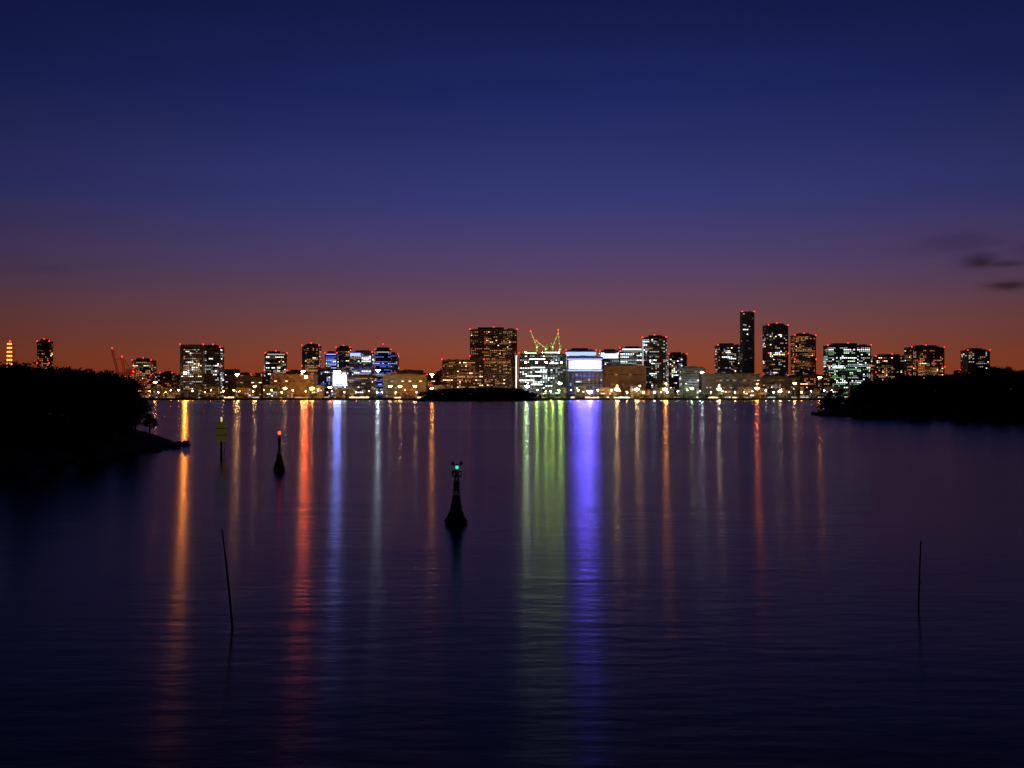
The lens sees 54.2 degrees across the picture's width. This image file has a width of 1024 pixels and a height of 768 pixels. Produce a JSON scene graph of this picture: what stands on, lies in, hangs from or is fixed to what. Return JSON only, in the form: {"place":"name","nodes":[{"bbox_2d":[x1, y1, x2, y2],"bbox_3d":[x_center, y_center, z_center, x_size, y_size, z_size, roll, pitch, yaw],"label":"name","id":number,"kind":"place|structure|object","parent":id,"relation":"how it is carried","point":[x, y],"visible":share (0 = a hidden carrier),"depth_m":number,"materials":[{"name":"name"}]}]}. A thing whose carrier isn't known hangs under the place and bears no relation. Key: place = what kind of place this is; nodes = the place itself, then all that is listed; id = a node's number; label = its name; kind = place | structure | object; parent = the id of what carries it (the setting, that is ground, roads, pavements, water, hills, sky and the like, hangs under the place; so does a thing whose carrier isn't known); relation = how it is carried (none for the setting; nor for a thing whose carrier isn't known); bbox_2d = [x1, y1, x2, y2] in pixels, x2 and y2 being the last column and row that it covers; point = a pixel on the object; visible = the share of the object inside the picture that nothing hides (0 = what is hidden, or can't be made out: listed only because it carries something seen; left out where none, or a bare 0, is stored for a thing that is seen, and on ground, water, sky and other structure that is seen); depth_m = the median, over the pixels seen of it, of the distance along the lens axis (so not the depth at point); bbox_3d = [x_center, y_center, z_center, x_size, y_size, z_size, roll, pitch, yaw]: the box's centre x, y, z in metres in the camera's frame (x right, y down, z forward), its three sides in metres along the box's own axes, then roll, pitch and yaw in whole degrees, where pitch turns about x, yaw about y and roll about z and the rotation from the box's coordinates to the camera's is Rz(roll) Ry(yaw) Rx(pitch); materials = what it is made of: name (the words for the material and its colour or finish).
{"place":"outdoors","nodes":[
{"label":"outdoors","id":0,"kind":"place"},
{"bbox_2d":[7,341,14,365],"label":"lit lattice tower","id":1,"kind":"structure","parent":0,"point":[9,343],"depth_m":1496.99,"materials":[{"name":"yellow metal"}]},
{"bbox_2d":[37,336,52,369],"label":"high-rise building","id":2,"kind":"structure","parent":0,"point":[45,353],"depth_m":2300.84,"materials":[{"name":"black glass"}]},
{"bbox_2d":[132,358,156,397],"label":"office tower","id":3,"kind":"structure","parent":0,"point":[146,367],"depth_m":2350.39,"materials":[{"name":"grey"}]},
{"bbox_2d":[152,380,179,387],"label":"waterfront building","id":4,"kind":"structure","parent":0,"point":[167,383],"depth_m":2120.05,"materials":[{"name":"brown concrete"}]},
{"bbox_2d":[160,371,175,379],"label":"waterfront building","id":5,"kind":"structure","parent":0,"point":[167,375],"depth_m":2250.33,"materials":[{"name":"black glass"}]},
{"bbox_2d":[180,344,206,397],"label":"apartment tower","id":6,"kind":"structure","parent":0,"point":[192,361],"depth_m":2080.47,"materials":[{"name":"grey glass"}]},
{"bbox_2d":[204,344,223,397],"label":"apartment tower","id":7,"kind":"structure","parent":0,"point":[214,365],"depth_m":2090.55,"materials":[{"name":"black glass"}]},
{"bbox_2d":[224,374,238,397],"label":"warehouse","id":8,"kind":"structure","parent":0,"point":[229,383],"depth_m":2150.05,"materials":[{"name":"grey"}]},
{"bbox_2d":[224,369,239,376],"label":"city building","id":9,"kind":"structure","parent":0,"point":[232,371],"depth_m":2501.88,"materials":[{"name":"black glass"}]},
{"bbox_2d":[240,372,253,376],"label":"city building","id":10,"kind":"structure","parent":0,"point":[244,373],"depth_m":2605.22,"materials":[{"name":"brown"}]},
{"bbox_2d":[236,375,266,397],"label":"warehouse","id":11,"kind":"structure","parent":0,"point":[248,381],"depth_m":2110.12,"materials":[{"name":"brown metal"}]},
{"bbox_2d":[255,372,263,376],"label":"city building","id":12,"kind":"structure","parent":0,"point":[260,374],"depth_m":2630.43,"materials":[{"name":"brown glass"}]},
{"bbox_2d":[264,351,286,384],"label":"office tower","id":13,"kind":"structure","parent":0,"point":[275,362],"depth_m":2401.42,"materials":[{"name":"grey"}]},
{"bbox_2d":[270,373,317,397],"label":"warehouse","id":14,"kind":"structure","parent":0,"point":[298,383],"depth_m":2050.07,"materials":[{"name":"brown concrete"}]},
{"bbox_2d":[287,370,301,372],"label":"city building","id":15,"kind":"structure","parent":0,"point":[294,371],"depth_m":2620.34,"materials":[{"name":"brown glass"}]},
{"bbox_2d":[301,343,321,374],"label":"office tower","id":16,"kind":"structure","parent":0,"point":[311,359],"depth_m":2350.69,"materials":[{"name":"black glass"}]},
{"bbox_2d":[318,368,332,397],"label":"waterfront building","id":17,"kind":"structure","parent":0,"point":[325,376],"depth_m":2200.21,"materials":[{"name":"black glass"}]},
{"bbox_2d":[325,351,338,369],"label":"office tower","id":18,"kind":"structure","parent":0,"point":[331,360],"depth_m":2400.61,"materials":[{"name":"blue glass"}]},
{"bbox_2d":[333,368,348,397],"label":"waterfront building","id":19,"kind":"structure","parent":0,"point":[340,381],"depth_m":2119.76,"materials":[{"name":"white glass"}]},
{"bbox_2d":[336,345,351,369],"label":"office tower","id":20,"kind":"structure","parent":0,"point":[343,351],"depth_m":2450.72,"materials":[{"name":"grey"}]},
{"bbox_2d":[349,350,374,374],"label":"office tower","id":21,"kind":"structure","parent":0,"point":[361,361],"depth_m":2260.51,"materials":[{"name":"grey"}]},
{"bbox_2d":[348,374,376,397],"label":"waterfront building","id":22,"kind":"structure","parent":0,"point":[362,385],"depth_m":2130.05,"materials":[{"name":"brown glass"}]},
{"bbox_2d":[375,347,390,397],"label":"round office tower","id":23,"kind":"structure","parent":0,"point":[383,360],"depth_m":2352.64,"materials":[{"name":"blue glass"}]},
{"bbox_2d":[391,349,398,374],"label":"office tower","id":24,"kind":"structure","parent":0,"point":[394,362],"depth_m":2420.62,"materials":[{"name":"black glass"}]},
{"bbox_2d":[383,373,427,397],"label":"warehouse","id":25,"kind":"structure","parent":0,"point":[396,380],"depth_m":2060.11,"materials":[{"name":"brown concrete"}]},
{"bbox_2d":[398,370,417,374],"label":"warehouse","id":26,"kind":"structure","parent":0,"point":[408,371],"depth_m":2200.39,"materials":[{"name":"brown concrete"}]},
{"bbox_2d":[412,370,423,374],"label":"city building","id":27,"kind":"structure","parent":0,"point":[419,372],"depth_m":2516.29,"materials":[{"name":"brown glass"}]},
{"bbox_2d":[427,373,441,389],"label":"waterfront building","id":28,"kind":"structure","parent":0,"point":[434,379],"depth_m":2300.17,"materials":[{"name":"black glass"}]},
{"bbox_2d":[434,385,444,393],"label":"quay shed","id":29,"kind":"structure","parent":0,"point":[436,387],"depth_m":2031.25,"materials":[{"name":"brown concrete"}]},
{"bbox_2d":[441,357,484,389],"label":"apartment tower","id":30,"kind":"structure","parent":0,"point":[459,373],"depth_m":2120.25,"materials":[{"name":"brown glass"}]},
{"bbox_2d":[413,394,543,400],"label":"battery island","id":31,"kind":"structure","parent":0,"point":[492,396],"depth_m":1711.31,"materials":[{"name":"soil"}]},
{"bbox_2d":[417,387,541,398],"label":"battery island trees","id":32,"kind":"object","parent":31,"relation":"on","point":[502,392],"visible":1,"depth_m":1713.85,"materials":[{"name":"brown plant"}]},
{"bbox_2d":[469,327,517,387],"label":"apartment tower","id":33,"kind":"structure","parent":0,"point":[493,345],"depth_m":2200.88,"materials":[{"name":"brown glass"}]},
{"bbox_2d":[484,363,511,387],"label":"apartment block","id":34,"kind":"structure","parent":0,"point":[495,374],"depth_m":2080.24,"materials":[{"name":"brown concrete"}]},
{"bbox_2d":[147,398,850,399],"bbox_3d":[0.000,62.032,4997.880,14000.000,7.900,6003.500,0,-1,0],"label":"shore quay","id":35,"kind":"structure","parent":0,"point":[418,398],"depth_m":1996.79,"materials":[{"name":"concrete"}]},
{"bbox_2d":[111,348,134,393],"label":"container crane","id":36,"kind":"object","parent":35,"relation":"on","point":[127,370],"visible":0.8,"depth_m":2046.03,"materials":[{"name":"red paint"}]},
{"bbox_2d":[134,366,148,397],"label":"container crane","id":37,"kind":"object","parent":35,"relation":"on","point":[143,381],"visible":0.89,"depth_m":2147.33,"materials":[{"name":"red paint"}]},
{"bbox_2d":[150,387,161,397],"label":"quay shed","id":38,"kind":"structure","parent":35,"relation":"on","point":[155,392],"depth_m":2035.89,"materials":[{"name":"brown concrete"}]},
{"bbox_2d":[162,387,179,397],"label":"quay shed","id":39,"kind":"structure","parent":35,"relation":"on","point":[171,391],"depth_m":2032.05,"materials":[{"name":"brown"}]},
{"bbox_2d":[181,389,187,397],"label":"quay shed","id":40,"kind":"structure","parent":35,"relation":"on","point":[184,392],"depth_m":2037.81,"materials":[{"name":"brown concrete"}]},
{"bbox_2d":[187,389,198,397],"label":"quay shed","id":41,"kind":"structure","parent":35,"relation":"on","point":[193,393],"depth_m":2035.74,"materials":[{"name":"brown concrete"}]},
{"bbox_2d":[201,386,219,397],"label":"quay shed","id":42,"kind":"structure","parent":35,"relation":"on","point":[213,391],"depth_m":2035.54,"materials":[{"name":"brown concrete"}]},
{"bbox_2d":[235,387,252,397],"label":"quay shed","id":43,"kind":"structure","parent":35,"relation":"on","point":[243,390],"depth_m":2033.39,"materials":[{"name":"brown concrete"}]},
{"bbox_2d":[263,385,279,397],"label":"quay shed","id":44,"kind":"structure","parent":35,"relation":"on","point":[267,389],"depth_m":2033.23,"materials":[{"name":"brown concrete"}]},
{"bbox_2d":[282,389,294,397],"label":"quay shed","id":45,"kind":"structure","parent":35,"relation":"on","point":[289,393],"depth_m":2035.04,"materials":[{"name":"brown concrete"}]},
{"bbox_2d":[308,385,324,397],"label":"quay shed","id":46,"kind":"structure","parent":35,"relation":"on","point":[318,390],"depth_m":2037.15,"materials":[{"name":"brown concrete"}]},
{"bbox_2d":[333,371,340,374],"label":"illuminated billboard","id":47,"kind":"object","parent":35,"relation":"on","point":[336,372],"visible":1,"depth_m":2005.93,"materials":[{"name":"grey metal"}]},
{"bbox_2d":[336,388,349,397],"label":"quay shed","id":48,"kind":"structure","parent":35,"relation":"on","point":[339,393],"depth_m":2030.89,"materials":[{"name":"brown concrete"}]},
{"bbox_2d":[369,389,375,397],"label":"quay shed","id":49,"kind":"structure","parent":35,"relation":"on","point":[371,392],"depth_m":2036.84,"materials":[{"name":"brown glass"}]},
{"bbox_2d":[384,385,393,397],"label":"quay shed","id":50,"kind":"structure","parent":35,"relation":"on","point":[388,390],"depth_m":2035.48,"materials":[{"name":"grey"}]},
{"bbox_2d":[400,386,417,397],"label":"quay shed","id":51,"kind":"structure","parent":35,"relation":"on","point":[411,390],"depth_m":2037.71,"materials":[{"name":"brown concrete"}]},
{"bbox_2d":[164,393,820,397],"bbox_3d":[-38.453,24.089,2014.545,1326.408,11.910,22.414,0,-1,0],"label":"waterfront trees","id":52,"kind":"object","parent":35,"relation":"on","point":[595,395],"visible":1,"depth_m":2013.32,"materials":[{"name":"green plant"}]},
{"bbox_2d":[530,387,541,397],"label":"quay shed","id":53,"kind":"structure","parent":35,"relation":"on","point":[534,389],"depth_m":2030.39,"materials":[{"name":"grey"}]},
{"bbox_2d":[518,350,566,397],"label":"building under construction","id":54,"kind":"structure","parent":35,"relation":"on","point":[545,369],"depth_m":2120.31,"materials":[{"name":"grey"}]},
{"bbox_2d":[546,387,554,397],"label":"quay shed","id":55,"kind":"structure","parent":35,"relation":"on","point":[551,389],"depth_m":2030.54,"materials":[{"name":"grey glass"}]},
{"bbox_2d":[560,387,566,397],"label":"quay shed","id":56,"kind":"structure","parent":35,"relation":"on","point":[563,391],"depth_m":2035.44,"materials":[{"name":"grey glass"}]},
{"bbox_2d":[574,385,585,397],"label":"quay shed","id":57,"kind":"structure","parent":35,"relation":"on","point":[581,391],"depth_m":2030.66,"materials":[{"name":"grey glass"}]},
{"bbox_2d":[599,387,614,397],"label":"quay shed","id":58,"kind":"structure","parent":35,"relation":"on","point":[607,391],"depth_m":2032.64,"materials":[{"name":"brown"}]},
{"bbox_2d":[630,385,639,397],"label":"quay shed","id":59,"kind":"structure","parent":35,"relation":"on","point":[633,391],"depth_m":2037.34,"materials":[{"name":"brown"}]},
{"bbox_2d":[640,389,650,397],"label":"quay shed","id":60,"kind":"structure","parent":35,"relation":"on","point":[647,392],"depth_m":2035.48,"materials":[{"name":"brown glass"}]},
{"bbox_2d":[651,390,658,397],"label":"quay shed","id":61,"kind":"structure","parent":35,"relation":"on","point":[653,393],"depth_m":2031.05,"materials":[{"name":"grey glass"}]},
{"bbox_2d":[658,388,673,397],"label":"quay shed","id":62,"kind":"structure","parent":35,"relation":"on","point":[668,390],"depth_m":2033.40,"materials":[{"name":"brown glass"}]},
{"bbox_2d":[680,385,696,397],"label":"quay shed","id":63,"kind":"structure","parent":35,"relation":"on","point":[684,389],"depth_m":2037.27,"materials":[{"name":"grey glass"}]},
{"bbox_2d":[718,389,731,397],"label":"quay shed","id":64,"kind":"structure","parent":35,"relation":"on","point":[726,393],"depth_m":2035.41,"materials":[{"name":"grey glass"}]},
{"bbox_2d":[737,386,755,397],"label":"quay shed","id":65,"kind":"structure","parent":35,"relation":"on","point":[745,390],"depth_m":2033.11,"materials":[{"name":"brown glass"}]},
{"bbox_2d":[759,388,767,397],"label":"quay shed","id":66,"kind":"structure","parent":35,"relation":"on","point":[764,391],"depth_m":2034.11,"materials":[{"name":"grey glass"}]},
{"bbox_2d":[775,390,791,397],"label":"quay shed","id":67,"kind":"structure","parent":35,"relation":"on","point":[785,392],"depth_m":2032.70,"materials":[{"name":"grey glass"}]},
{"bbox_2d":[809,390,817,397],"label":"quay shed","id":68,"kind":"structure","parent":35,"relation":"on","point":[814,393],"depth_m":2035.94,"materials":[{"name":"grey glass"}]},
{"bbox_2d":[823,386,841,397],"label":"quay shed","id":69,"kind":"structure","parent":35,"relation":"on","point":[831,389],"depth_m":2035.43,"materials":[{"name":"grey"}]},
{"bbox_2d":[0,400,1023,767],"bbox_3d":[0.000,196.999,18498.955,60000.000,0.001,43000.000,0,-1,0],"label":"water","id":70,"kind":"structure","parent":0,"point":[662,584],"depth_m":60.76,"materials":[{"name":"blue liquid"}]},
{"bbox_2d":[0,414,190,472],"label":"wooded island","id":71,"kind":"structure","parent":70,"relation":"in","point":[34,452],"depth_m":186.10,"materials":[{"name":"soil"}]},
{"bbox_2d":[0,360,154,447],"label":"tree grove","id":72,"kind":"object","parent":71,"relation":"on","point":[25,388],"visible":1,"depth_m":191.39,"materials":[{"name":"brown plant"}]},
{"bbox_2d":[0,401,158,452],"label":"shrub belt","id":73,"kind":"object","parent":71,"relation":"on","point":[98,434],"visible":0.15,"depth_m":191.32,"materials":[{"name":"brown plant"}]},
{"bbox_2d":[215,417,226,457],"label":"channel marker","id":74,"kind":"object","parent":70,"relation":"in","point":[221,433],"visible":0.96,"depth_m":186.64,"materials":[{"name":"yellow metal"}]},
{"bbox_2d":[221,529,233,627],"bbox_3d":[-14.609,10.490,51.396,0.720,6.056,0.165,0,-1,0],"label":"wooden stake","id":75,"kind":"object","parent":70,"relation":"in","point":[230,607],"visible":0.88,"depth_m":51.37,"materials":[{"name":"brown wood"}]},
{"bbox_2d":[273,431,284,470],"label":"red beacon","id":76,"kind":"object","parent":70,"relation":"in","point":[279,465],"visible":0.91,"depth_m":155.34,"materials":[{"name":"grey metal"}]},
{"bbox_2d":[444,461,467,524],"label":"navigation buoy","id":77,"kind":"object","parent":70,"relation":"on","point":[455,516],"visible":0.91,"depth_m":92.51,"materials":[{"name":"grey metal"}]},
{"bbox_2d":[415,399,542,400],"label":"stone sea wall","id":78,"kind":"structure","parent":70,"relation":"in","point":[477,399],"depth_m":1697.84,"materials":[{"name":"black stone"}]},
{"bbox_2d":[726,398,803,399],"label":"pier","id":79,"kind":"structure","parent":70,"relation":"in","point":[765,398],"depth_m":1955.87,"materials":[{"name":"concrete"}]},
{"bbox_2d":[811,389,1023,423],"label":"wooded headland","id":80,"kind":"structure","parent":70,"relation":"in","point":[953,411],"depth_m":472.02,"materials":[{"name":"plant"}]},
{"bbox_2d":[816,382,1023,419],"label":"headland shrubs","id":81,"kind":"object","parent":80,"relation":"on","point":[993,404],"visible":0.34,"depth_m":479.06,"materials":[{"name":"brown plant"}]},
{"bbox_2d":[818,366,1023,413],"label":"headland grove","id":82,"kind":"object","parent":80,"relation":"on","point":[917,388],"visible":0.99,"depth_m":498.23,"materials":[{"name":"brown plant"}]},
{"bbox_2d":[918,541,921,604],"bbox_3d":[23.152,11.249,56.754,0.266,4.644,0.157,0,-1,25],"label":"wooden stake","id":83,"kind":"object","parent":70,"relation":"in","point":[919,582],"visible":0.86,"depth_m":56.72,"materials":[{"name":"brown wood"}]},
{"bbox_2d":[0,0,1023,381],"label":"sky","id":84,"kind":"structure","parent":0,"point":[250,179],"materials":[{"name":"blue"}]},
{"bbox_2d":[565,348,595,356],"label":"waterfront building","id":85,"kind":"structure","parent":0,"point":[579,352],"depth_m":2300.65,"materials":[{"name":"blue glass"}]},
{"bbox_2d":[566,356,602,397],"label":"billboard building","id":86,"kind":"structure","parent":0,"point":[587,372],"depth_m":2089.95,"materials":[{"name":"grey glass"}]},
{"bbox_2d":[599,349,619,365],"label":"office tower","id":87,"kind":"structure","parent":0,"point":[611,357],"depth_m":2350.62,"materials":[{"name":"grey"}]},
{"bbox_2d":[603,364,645,397],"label":"warehouse","id":88,"kind":"structure","parent":0,"point":[623,378],"depth_m":2110.20,"materials":[{"name":"brown concrete"}]},
{"bbox_2d":[618,346,641,365],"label":"office tower","id":89,"kind":"structure","parent":0,"point":[630,354],"depth_m":2400.74,"materials":[{"name":"grey"}]},
{"bbox_2d":[642,335,666,389],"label":"apartment tower","id":90,"kind":"structure","parent":0,"point":[654,354],"depth_m":2181.08,"materials":[{"name":"grey"}]},
{"bbox_2d":[667,349,686,397],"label":"office tower","id":91,"kind":"structure","parent":0,"point":[676,361],"depth_m":2350.46,"materials":[{"name":"grey"}]},
{"bbox_2d":[679,366,705,397],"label":"waterfront building","id":92,"kind":"structure","parent":0,"point":[688,375],"depth_m":2150.21,"materials":[{"name":"grey glass"}]},
{"bbox_2d":[715,341,739,372],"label":"office tower","id":93,"kind":"structure","parent":0,"point":[727,357],"depth_m":2400.76,"materials":[{"name":"black glass"}]},
{"bbox_2d":[699,372,759,397],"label":"warehouse","id":94,"kind":"structure","parent":0,"point":[711,384],"depth_m":2060.11,"materials":[{"name":"grey"}]},
{"bbox_2d":[740,311,754,373],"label":"apartment tower","id":95,"kind":"structure","parent":0,"point":[747,347],"depth_m":2351.09,"materials":[{"name":"black glass"}]},
{"bbox_2d":[762,323,788,376],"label":"apartment tower","id":96,"kind":"structure","parent":0,"point":[775,347],"depth_m":2252.18,"materials":[{"name":"black glass"}]},
{"bbox_2d":[760,376,799,397],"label":"waterfront building","id":97,"kind":"structure","parent":0,"point":[772,384],"depth_m":2150.05,"materials":[{"name":"grey concrete"}]},
{"bbox_2d":[790,333,815,374],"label":"apartment tower","id":98,"kind":"structure","parent":0,"point":[803,352],"depth_m":2400.90,"materials":[{"name":"brown glass"}]},
{"bbox_2d":[787,374,829,397],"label":"waterfront building","id":99,"kind":"structure","parent":0,"point":[808,382],"depth_m":2200.05,"materials":[{"name":"brown glass"}]},
{"bbox_2d":[823,343,871,396],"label":"office tower","id":100,"kind":"structure","parent":0,"point":[845,365],"depth_m":2250.54,"materials":[{"name":"grey"}]},
{"bbox_2d":[848,385,858,396],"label":"quay shed","id":101,"kind":"structure","parent":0,"point":[851,387],"depth_m":2037.33,"materials":[{"name":"black glass"}]},
{"bbox_2d":[871,354,903,380],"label":"apartment tower","id":102,"kind":"structure","parent":0,"point":[887,365],"depth_m":2350.48,"materials":[{"name":"black glass"}]},
{"bbox_2d":[904,345,944,378],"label":"apartment tower","id":103,"kind":"structure","parent":0,"point":[924,361],"depth_m":2301.70,"materials":[{"name":"brown glass"}]},
{"bbox_2d":[960,348,989,388],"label":"office tower","id":104,"kind":"structure","parent":0,"point":[973,358],"depth_m":2300.72,"materials":[{"name":"black glass"}]}
]}

